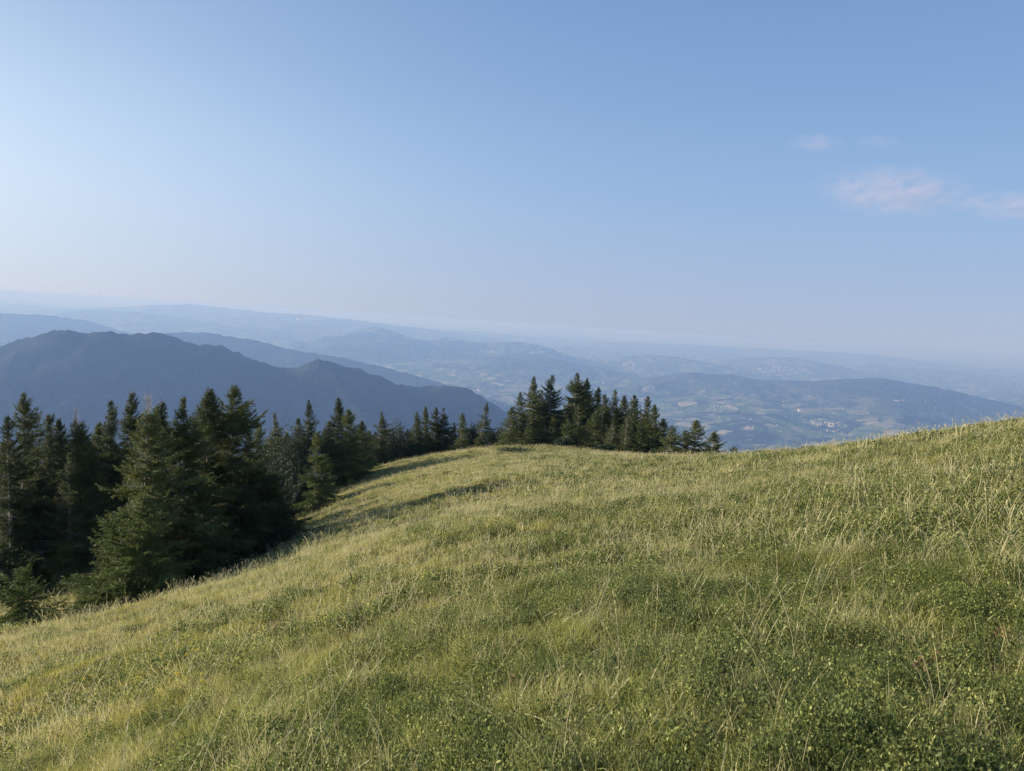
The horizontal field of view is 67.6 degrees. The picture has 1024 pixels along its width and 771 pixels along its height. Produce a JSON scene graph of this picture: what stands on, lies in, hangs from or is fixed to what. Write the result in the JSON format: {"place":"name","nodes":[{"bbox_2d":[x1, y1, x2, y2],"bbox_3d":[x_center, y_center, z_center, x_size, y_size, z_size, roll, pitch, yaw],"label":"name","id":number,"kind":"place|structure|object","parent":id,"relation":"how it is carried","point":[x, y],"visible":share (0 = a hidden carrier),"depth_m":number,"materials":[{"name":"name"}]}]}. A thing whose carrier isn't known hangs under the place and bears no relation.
{"place":"outdoors","nodes":[
{"label":"outdoors","id":0,"kind":"place"},
{"bbox_2d":[0,297,1023,465],"bbox_3d":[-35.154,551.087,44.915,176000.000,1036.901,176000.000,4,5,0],"label":"hills","id":1,"kind":"structure","parent":0,"point":[59,359],"depth_m":9749.78,"materials":[{"name":"blue"}]},
{"bbox_2d":[0,424,1023,770],"bbox_3d":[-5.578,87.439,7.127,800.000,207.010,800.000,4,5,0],"label":"ground","id":2,"kind":"structure","parent":0,"point":[272,621],"depth_m":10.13,"materials":[{"name":"green plant"}]},
{"bbox_2d":[0,473,50,581],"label":"spruce tree","id":3,"kind":"object","parent":2,"relation":"on","point":[4,533],"visible":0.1,"depth_m":37.42,"materials":[{"name":"green plant"}]},
{"bbox_2d":[0,393,63,581],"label":"spruce tree","id":4,"kind":"object","parent":2,"relation":"on","point":[28,423],"visible":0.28,"depth_m":38.53,"materials":[{"name":"green plant"}]},
{"bbox_2d":[0,415,67,598],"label":"spruce tree","id":5,"kind":"object","parent":2,"relation":"on","point":[21,555],"visible":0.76,"depth_m":36.55,"materials":[{"name":"green plant"}]},
{"bbox_2d":[0,559,68,629],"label":"young spruce","id":6,"kind":"object","parent":2,"relation":"on","point":[24,594],"visible":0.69,"depth_m":23.59,"materials":[{"name":"green plant"}]},
{"bbox_2d":[18,414,92,518],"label":"spruce tree","id":7,"kind":"object","parent":2,"relation":"on","point":[45,438],"visible":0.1,"depth_m":40.54,"materials":[{"name":"green plant"}]},
{"bbox_2d":[19,452,108,594],"bbox_3d":[-21.764,6.928,37.889,5.526,7.487,5.409,4,5,0],"label":"spruce tree","id":8,"kind":"object","parent":2,"relation":"on","point":[74,498],"visible":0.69,"depth_m":37.38,"materials":[{"name":"green plant"}]},
{"bbox_2d":[36,418,92,578],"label":"spruce tree","id":9,"kind":"object","parent":2,"relation":"on","point":[59,445],"visible":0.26,"depth_m":39.10,"materials":[{"name":"green plant"}]},
{"bbox_2d":[48,431,99,510],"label":"spruce tree","id":10,"kind":"object","parent":2,"relation":"on","point":[89,451],"visible":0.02,"depth_m":41.72,"materials":[{"name":"green plant"}]},
{"bbox_2d":[39,470,127,580],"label":"spruce tree","id":11,"kind":"object","parent":2,"relation":"on","point":[103,502],"visible":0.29,"depth_m":38.49,"materials":[{"name":"green plant"}]},
{"bbox_2d":[44,407,129,590],"bbox_3d":[-22.243,6.286,38.804,5.828,10.676,5.261,6,5,23],"label":"spruce tree","id":12,"kind":"object","parent":2,"relation":"on","point":[77,451],"visible":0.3,"depth_m":38.36,"materials":[{"name":"green plant"}]},
{"bbox_2d":[62,421,124,510],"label":"spruce tree","id":13,"kind":"object","parent":2,"relation":"on","point":[98,439],"visible":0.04,"depth_m":42.30,"materials":[{"name":"green plant"}]},
{"bbox_2d":[84,400,137,542],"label":"spruce tree","id":14,"kind":"object","parent":2,"relation":"on","point":[111,453],"visible":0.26,"depth_m":39.98,"materials":[{"name":"green plant"}]},
{"bbox_2d":[100,462,130,532],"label":"spruce tree","id":15,"kind":"object","parent":2,"relation":"on","point":[117,473],"visible":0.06,"depth_m":40.38,"materials":[{"name":"green plant"}]},
{"bbox_2d":[61,508,171,613],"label":"spruce tree","id":16,"kind":"object","parent":2,"relation":"on","point":[111,530],"visible":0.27,"depth_m":25.77,"materials":[{"name":"green plant"}]},
{"bbox_2d":[98,391,145,506],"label":"spruce tree","id":17,"kind":"object","parent":2,"relation":"on","point":[128,422],"visible":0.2,"depth_m":41.31,"materials":[{"name":"green plant"}]},
{"bbox_2d":[58,641,203,686],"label":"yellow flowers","id":18,"kind":"object","parent":2,"relation":"on","point":[177,673],"visible":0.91,"depth_m":9.17,"materials":[{"name":"yellow plant"}]},
{"bbox_2d":[46,393,225,617],"bbox_3d":[-13.312,4.556,27.343,5.993,8.779,6.615,8,6,42],"label":"spruce tree","id":19,"kind":"object","parent":2,"relation":"on","point":[149,428],"visible":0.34,"depth_m":27.09,"materials":[{"name":"green plant"}]},
{"bbox_2d":[78,493,200,614],"bbox_3d":[-12.541,5.780,25.382,4.191,4.636,4.004,2,5,-25],"label":"spruce tree","id":20,"kind":"object","parent":2,"relation":"on","point":[161,574],"visible":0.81,"depth_m":25.08,"materials":[{"name":"green plant"}]},
{"bbox_2d":[88,397,230,576],"bbox_3d":[-14.082,4.746,30.778,5.835,8.590,6.088,4,5,0],"label":"spruce tree","id":21,"kind":"object","parent":2,"relation":"on","point":[163,417],"visible":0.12,"depth_m":30.33,"materials":[{"name":"green plant"}]},
{"bbox_2d":[79,386,282,579],"bbox_3d":[-13.287,4.863,33.876,7.244,9.776,8.546,5,5,11],"label":"spruce tree","id":22,"kind":"object","parent":2,"relation":"on","point":[204,412],"visible":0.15,"depth_m":33.19,"materials":[{"name":"green plant"}]},
{"bbox_2d":[113,396,258,570],"bbox_3d":[-13.042,4.802,31.036,6.600,8.895,7.482,4,5,0],"label":"spruce tree","id":23,"kind":"object","parent":2,"relation":"on","point":[183,438],"visible":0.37,"depth_m":30.35,"materials":[{"name":"green plant"}]},
{"bbox_2d":[161,490,239,588],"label":"spruce tree","id":24,"kind":"object","parent":2,"relation":"on","point":[203,541],"visible":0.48,"depth_m":27.92,"materials":[{"name":"green plant"}]},
{"bbox_2d":[208,477,281,566],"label":"spruce tree","id":25,"kind":"object","parent":2,"relation":"on","point":[244,506],"visible":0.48,"depth_m":32.34,"materials":[{"name":"green plant"}]},
{"bbox_2d":[195,383,313,554],"bbox_3d":[-12.576,4.736,34.345,7.824,9.780,8.767,4,5,0],"label":"spruce tree","id":26,"kind":"object","parent":2,"relation":"on","point":[238,428],"visible":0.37,"depth_m":34.10,"materials":[{"name":"green plant"}]},
{"bbox_2d":[250,417,279,496],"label":"spruce tree","id":27,"kind":"object","parent":2,"relation":"on","point":[257,432],"visible":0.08,"depth_m":68.61,"materials":[{"name":"green plant"}]},
{"bbox_2d":[235,431,298,548],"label":"spruce tree","id":28,"kind":"object","parent":2,"relation":"on","point":[260,472],"visible":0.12,"depth_m":35.13,"materials":[{"name":"green plant"}]},
{"bbox_2d":[240,425,301,507],"bbox_3d":[-18.815,7.467,58.533,4.948,9.120,4.867,0,6,-36],"label":"beech bush","id":29,"kind":"object","parent":2,"relation":"on","point":[275,465],"visible":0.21,"depth_m":58.68,"materials":[{"name":"green plant"}]},
{"bbox_2d":[263,413,296,487],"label":"spruce tree","id":30,"kind":"object","parent":2,"relation":"on","point":[276,428],"visible":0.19,"depth_m":70.57,"materials":[{"name":"green plant"}]},
{"bbox_2d":[261,415,311,510],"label":"beech bush","id":31,"kind":"object","parent":2,"relation":"on","point":[291,469],"visible":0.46,"depth_m":66.84,"materials":[{"name":"green plant"}]},
{"bbox_2d":[255,474,327,555],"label":"spruce tree","id":32,"kind":"object","parent":2,"relation":"on","point":[287,524],"visible":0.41,"depth_m":34.83,"materials":[{"name":"green plant"}]},
{"bbox_2d":[283,418,306,502],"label":"spruce tree","id":33,"kind":"object","parent":2,"relation":"on","point":[296,435],"visible":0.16,"depth_m":72.60,"materials":[{"name":"green plant"}]},
{"bbox_2d":[284,399,329,508],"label":"spruce tree","id":34,"kind":"object","parent":2,"relation":"on","point":[310,427],"visible":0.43,"depth_m":70.25,"materials":[{"name":"green plant"}]},
{"bbox_2d":[288,432,342,517],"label":"spruce tree","id":35,"kind":"object","parent":2,"relation":"on","point":[320,489],"visible":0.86,"depth_m":57.13,"materials":[{"name":"green plant"}]},
{"bbox_2d":[299,421,346,501],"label":"spruce tree","id":36,"kind":"object","parent":2,"relation":"on","point":[333,456],"visible":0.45,"depth_m":70.37,"materials":[{"name":"green plant"}]},
{"bbox_2d":[319,398,370,479],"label":"spruce tree","id":37,"kind":"object","parent":2,"relation":"on","point":[339,411],"visible":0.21,"depth_m":72.43,"materials":[{"name":"green plant"}]},
{"bbox_2d":[322,408,375,489],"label":"spruce tree","id":38,"kind":"object","parent":2,"relation":"on","point":[353,470],"visible":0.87,"depth_m":70.47,"materials":[{"name":"green plant"}]},
{"bbox_2d":[351,420,380,470],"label":"spruce tree","id":39,"kind":"object","parent":2,"relation":"on","point":[364,434],"visible":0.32,"depth_m":76.61,"materials":[{"name":"green plant"}]},
{"bbox_2d":[368,411,397,466],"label":"spruce tree","id":40,"kind":"object","parent":2,"relation":"on","point":[382,449],"visible":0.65,"depth_m":82.75,"materials":[{"name":"green plant"}]},
{"bbox_2d":[381,421,406,462],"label":"beech bush","id":41,"kind":"object","parent":2,"relation":"on","point":[391,442],"visible":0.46,"depth_m":86.83,"materials":[{"name":"green plant"}]},
{"bbox_2d":[375,415,415,461],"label":"beech bush","id":42,"kind":"object","parent":2,"relation":"on","point":[400,437],"visible":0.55,"depth_m":88.73,"materials":[{"name":"green plant"}]},
{"bbox_2d":[397,429,418,459],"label":"spruce tree","id":43,"kind":"object","parent":2,"relation":"on","point":[408,434],"visible":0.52,"depth_m":89.50,"materials":[{"name":"green plant"}]},
{"bbox_2d":[404,443,419,458],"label":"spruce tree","id":44,"kind":"object","parent":2,"relation":"on","point":[408,451],"visible":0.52,"depth_m":88.84,"materials":[{"name":"green plant"}]},
{"bbox_2d":[400,411,430,456],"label":"spruce tree","id":45,"kind":"object","parent":2,"relation":"on","point":[417,439],"visible":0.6,"depth_m":90.55,"materials":[{"name":"green plant"}]},
{"bbox_2d":[414,407,441,452],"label":"spruce tree","id":46,"kind":"object","parent":2,"relation":"on","point":[426,417],"visible":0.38,"depth_m":92.57,"materials":[{"name":"green plant"}]},
{"bbox_2d":[424,407,444,454],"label":"spruce tree","id":47,"kind":"object","parent":2,"relation":"on","point":[434,427],"visible":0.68,"depth_m":91.34,"materials":[{"name":"green plant"}]},
{"bbox_2d":[430,407,453,453],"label":"spruce tree","id":48,"kind":"object","parent":2,"relation":"on","point":[443,438],"visible":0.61,"depth_m":91.40,"materials":[{"name":"green plant"}]},
{"bbox_2d":[443,422,460,450],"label":"spruce tree","id":49,"kind":"object","parent":2,"relation":"on","point":[453,435],"visible":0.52,"depth_m":90.77,"materials":[{"name":"green plant"}]},
{"bbox_2d":[446,413,473,451],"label":"spruce tree","id":50,"kind":"object","parent":2,"relation":"on","point":[459,444],"visible":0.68,"depth_m":88.52,"materials":[{"name":"green plant"}]},
{"bbox_2d":[465,418,485,444],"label":"beech bush","id":51,"kind":"object","parent":2,"relation":"on","point":[473,433],"visible":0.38,"depth_m":90.57,"materials":[{"name":"green plant"}]},
{"bbox_2d":[466,403,493,448],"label":"spruce tree","id":52,"kind":"object","parent":2,"relation":"on","point":[482,440],"visible":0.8,"depth_m":86.61,"materials":[{"name":"green plant"}]},
{"bbox_2d":[485,423,509,444],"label":"beech bush","id":53,"kind":"object","parent":2,"relation":"on","point":[498,431],"visible":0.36,"depth_m":88.43,"materials":[{"name":"green plant"}]},
{"bbox_2d":[491,407,523,445],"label":"spruce tree","id":54,"kind":"object","parent":2,"relation":"on","point":[510,423],"visible":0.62,"depth_m":79.46,"materials":[{"name":"green plant"}]},
{"bbox_2d":[0,419,1021,635],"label":"green grass","id":55,"kind":"structure","parent":2,"relation":"on","point":[311,523],"depth_m":33.46,"materials":[{"name":"green plant"}]},
{"bbox_2d":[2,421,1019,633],"bbox_3d":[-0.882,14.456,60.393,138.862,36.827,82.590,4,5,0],"label":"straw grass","id":56,"kind":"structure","parent":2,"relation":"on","point":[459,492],"depth_m":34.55,"materials":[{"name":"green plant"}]},
{"bbox_2d":[0,535,1023,770],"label":"bilberry plants","id":57,"kind":"object","parent":2,"relation":"on","point":[879,661],"visible":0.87,"depth_m":3.98,"materials":[{"name":"green plant"}]},
{"bbox_2d":[0,422,1023,759],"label":"bilberry plants","id":58,"kind":"object","parent":2,"relation":"on","point":[626,506],"visible":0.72,"depth_m":10.40,"materials":[{"name":"green plant"}]},
{"bbox_2d":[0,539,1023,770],"bbox_3d":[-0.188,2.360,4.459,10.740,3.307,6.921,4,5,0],"label":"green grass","id":59,"kind":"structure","parent":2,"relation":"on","point":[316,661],"depth_m":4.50,"materials":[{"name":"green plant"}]},
{"bbox_2d":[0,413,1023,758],"bbox_3d":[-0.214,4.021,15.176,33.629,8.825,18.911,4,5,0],"label":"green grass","id":60,"kind":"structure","parent":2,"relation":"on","point":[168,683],"depth_m":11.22,"materials":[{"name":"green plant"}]},
{"bbox_2d":[0,417,1023,634],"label":"bilberry plants","id":61,"kind":"object","parent":2,"relation":"on","point":[933,434],"visible":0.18,"depth_m":32.52,"materials":[{"name":"green plant"}]},
{"bbox_2d":[0,409,1023,632],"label":"seed stalks","id":62,"kind":"object","parent":2,"relation":"on","point":[553,484],"visible":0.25,"depth_m":34.67,"materials":[{"name":"green plant"}]},
{"bbox_2d":[2,501,1023,770],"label":"seed stalks","id":63,"kind":"object","parent":2,"relation":"on","point":[546,637],"visible":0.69,"depth_m":4.56,"materials":[{"name":"green plant"}]},
{"bbox_2d":[487,446,539,453],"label":"juniper bush","id":64,"kind":"object","parent":2,"relation":"on","point":[511,449],"visible":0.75,"depth_m":66.74,"materials":[{"name":"green plant"}]},
{"bbox_2d":[505,426,526,446],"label":"spruce tree","id":65,"kind":"object","parent":2,"relation":"on","point":[516,432],"visible":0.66,"depth_m":78.59,"materials":[{"name":"green plant"}]},
{"bbox_2d":[494,392,539,446],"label":"spruce tree","id":66,"kind":"object","parent":2,"relation":"on","point":[521,416],"visible":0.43,"depth_m":80.36,"materials":[{"name":"green plant"}]},
{"bbox_2d":[510,420,536,444],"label":"spruce tree","id":67,"kind":"object","parent":2,"relation":"on","point":[522,427],"visible":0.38,"depth_m":79.42,"materials":[{"name":"green plant"}]},
{"bbox_2d":[514,425,538,445],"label":"spruce tree","id":68,"kind":"object","parent":2,"relation":"on","point":[528,440],"visible":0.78,"depth_m":77.50,"materials":[{"name":"green plant"}]},
{"bbox_2d":[523,376,544,435],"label":"spruce tree","id":69,"kind":"object","parent":2,"relation":"on","point":[533,397],"visible":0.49,"depth_m":83.06,"materials":[{"name":"green plant"}]},
{"bbox_2d":[530,390,551,427],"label":"spruce tree","id":70,"kind":"object","parent":2,"relation":"on","point":[541,398],"visible":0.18,"depth_m":84.34,"materials":[{"name":"green plant"}]},
{"bbox_2d":[532,416,552,443],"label":"spruce tree","id":71,"kind":"object","parent":2,"relation":"on","point":[541,426],"visible":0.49,"depth_m":80.51,"materials":[{"name":"green plant"}]},
{"bbox_2d":[531,425,556,444],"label":"spruce tree","id":72,"kind":"object","parent":2,"relation":"on","point":[548,439],"visible":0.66,"depth_m":78.64,"materials":[{"name":"green plant"}]},
{"bbox_2d":[529,375,577,442],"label":"spruce tree","id":73,"kind":"object","parent":2,"relation":"on","point":[551,410],"visible":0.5,"depth_m":83.06,"materials":[{"name":"green plant"}]},
{"bbox_2d":[546,417,561,444],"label":"spruce tree","id":74,"kind":"object","parent":2,"relation":"on","point":[553,426],"visible":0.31,"depth_m":81.46,"materials":[{"name":"green plant"}]},
{"bbox_2d":[552,434,572,446],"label":"juniper bush","id":75,"kind":"object","parent":2,"relation":"on","point":[562,441],"visible":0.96,"depth_m":74.54,"materials":[{"name":"green plant"}]},
{"bbox_2d":[559,419,580,446],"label":"spruce tree","id":76,"kind":"object","parent":2,"relation":"on","point":[569,433],"visible":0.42,"depth_m":76.56,"materials":[{"name":"green plant"}]},
{"bbox_2d":[558,373,588,435],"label":"spruce tree","id":77,"kind":"object","parent":2,"relation":"on","point":[578,385],"visible":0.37,"depth_m":84.11,"materials":[{"name":"green plant"}]},
{"bbox_2d":[565,427,584,445],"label":"spruce tree","id":78,"kind":"object","parent":2,"relation":"on","point":[576,431],"visible":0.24,"depth_m":77.44,"materials":[{"name":"green plant"}]},
{"bbox_2d":[568,404,590,436],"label":"spruce tree","id":79,"kind":"object","parent":2,"relation":"on","point":[579,418],"visible":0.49,"depth_m":78.35,"materials":[{"name":"green plant"}]},
{"bbox_2d":[571,378,595,432],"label":"spruce tree","id":80,"kind":"object","parent":2,"relation":"on","point":[584,401],"visible":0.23,"depth_m":84.09,"materials":[{"name":"green plant"}]},
{"bbox_2d":[575,429,593,447],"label":"spruce tree","id":81,"kind":"object","parent":2,"relation":"on","point":[587,431],"visible":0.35,"depth_m":76.47,"materials":[{"name":"green plant"}]},
{"bbox_2d":[576,411,605,449],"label":"spruce tree","id":82,"kind":"object","parent":2,"relation":"on","point":[590,442],"visible":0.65,"depth_m":75.35,"materials":[{"name":"green plant"}]},
{"bbox_2d":[586,387,608,435],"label":"spruce tree","id":83,"kind":"object","parent":2,"relation":"on","point":[597,399],"visible":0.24,"depth_m":82.33,"materials":[{"name":"green plant"}]},
{"bbox_2d":[587,429,607,449],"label":"spruce tree","id":84,"kind":"object","parent":2,"relation":"on","point":[596,438],"visible":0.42,"depth_m":75.36,"materials":[{"name":"green plant"}]},
{"bbox_2d":[582,394,616,442],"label":"spruce tree","id":85,"kind":"object","parent":2,"relation":"on","point":[605,403],"visible":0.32,"depth_m":77.30,"materials":[{"name":"green plant"}]},
{"bbox_2d":[593,443,617,451],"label":"juniper bush","id":86,"kind":"object","parent":2,"relation":"on","point":[608,448],"visible":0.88,"depth_m":70.58,"materials":[{"name":"green plant"}]},
{"bbox_2d":[599,430,618,446],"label":"spruce tree","id":87,"kind":"object","parent":2,"relation":"on","point":[604,439],"visible":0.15,"depth_m":74.41,"materials":[{"name":"green plant"}]},
{"bbox_2d":[596,389,627,441],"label":"spruce tree","id":88,"kind":"object","parent":2,"relation":"on","point":[614,416],"visible":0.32,"depth_m":77.34,"materials":[{"name":"green plant"}]},
{"bbox_2d":[603,421,621,451],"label":"spruce tree","id":89,"kind":"object","parent":2,"relation":"on","point":[613,429],"visible":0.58,"depth_m":73.02,"materials":[{"name":"green plant"}]},
{"bbox_2d":[609,395,631,439],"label":"spruce tree","id":90,"kind":"object","parent":2,"relation":"on","point":[624,402],"visible":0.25,"depth_m":78.08,"materials":[{"name":"green plant"}]},
{"bbox_2d":[612,416,637,452],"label":"spruce tree","id":91,"kind":"object","parent":2,"relation":"on","point":[626,431],"visible":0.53,"depth_m":71.47,"materials":[{"name":"green plant"}]},
{"bbox_2d":[613,394,641,440],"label":"spruce tree","id":92,"kind":"object","parent":2,"relation":"on","point":[634,410],"visible":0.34,"depth_m":75.25,"materials":[{"name":"green plant"}]},
{"bbox_2d":[619,424,656,454],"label":"spruce tree","id":93,"kind":"object","parent":2,"relation":"on","point":[636,448],"visible":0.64,"depth_m":70.33,"materials":[{"name":"green plant"}]},
{"bbox_2d":[626,396,665,447],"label":"spruce tree","id":94,"kind":"object","parent":2,"relation":"on","point":[647,403],"visible":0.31,"depth_m":74.36,"materials":[{"name":"green plant"}]},
{"bbox_2d":[640,431,660,453],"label":"spruce tree","id":95,"kind":"object","parent":2,"relation":"on","point":[652,440],"visible":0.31,"depth_m":71.55,"materials":[{"name":"green plant"}]},
{"bbox_2d":[638,405,668,450],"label":"spruce tree","id":96,"kind":"object","parent":2,"relation":"on","point":[649,422],"visible":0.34,"depth_m":73.28,"materials":[{"name":"green plant"}]},
{"bbox_2d":[644,418,669,453],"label":"spruce tree","id":97,"kind":"object","parent":2,"relation":"on","point":[663,425],"visible":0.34,"depth_m":72.36,"materials":[{"name":"green plant"}]},
{"bbox_2d":[650,425,687,455],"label":"spruce tree","id":98,"kind":"object","parent":2,"relation":"on","point":[673,438],"visible":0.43,"depth_m":65.04,"materials":[{"name":"green plant"}]},
{"bbox_2d":[667,431,701,452],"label":"spruce tree","id":99,"kind":"object","parent":2,"relation":"on","point":[685,446],"visible":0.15,"depth_m":66.50,"materials":[{"name":"green plant"}]},
{"bbox_2d":[668,419,714,454],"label":"spruce tree","id":100,"kind":"object","parent":2,"relation":"on","point":[695,430],"visible":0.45,"depth_m":65.40,"materials":[{"name":"green plant"}]},
{"bbox_2d":[701,430,726,453],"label":"spruce tree","id":101,"kind":"object","parent":2,"relation":"on","point":[715,438],"visible":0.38,"depth_m":63.55,"materials":[{"name":"green plant"}]},
{"bbox_2d":[911,656,931,670],"bbox_3d":[1.712,1.155,3.194,0.050,0.053,0.068,1,6,-33],"label":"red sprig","id":102,"kind":"object","parent":2,"relation":"on","point":[916,663],"visible":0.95,"depth_m":3.19,"materials":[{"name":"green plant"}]},
{"bbox_2d":[993,625,1009,637],"bbox_3d":[2.380,1.195,3.708,0.069,0.060,0.065,4,5,10],"label":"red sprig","id":103,"kind":"object","parent":2,"relation":"on","point":[999,628],"visible":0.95,"depth_m":3.71,"materials":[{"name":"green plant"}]},
{"bbox_2d":[0,0,1023,361],"label":"sky","id":104,"kind":"structure","parent":0,"point":[846,175],"materials":[{"name":"blue"}]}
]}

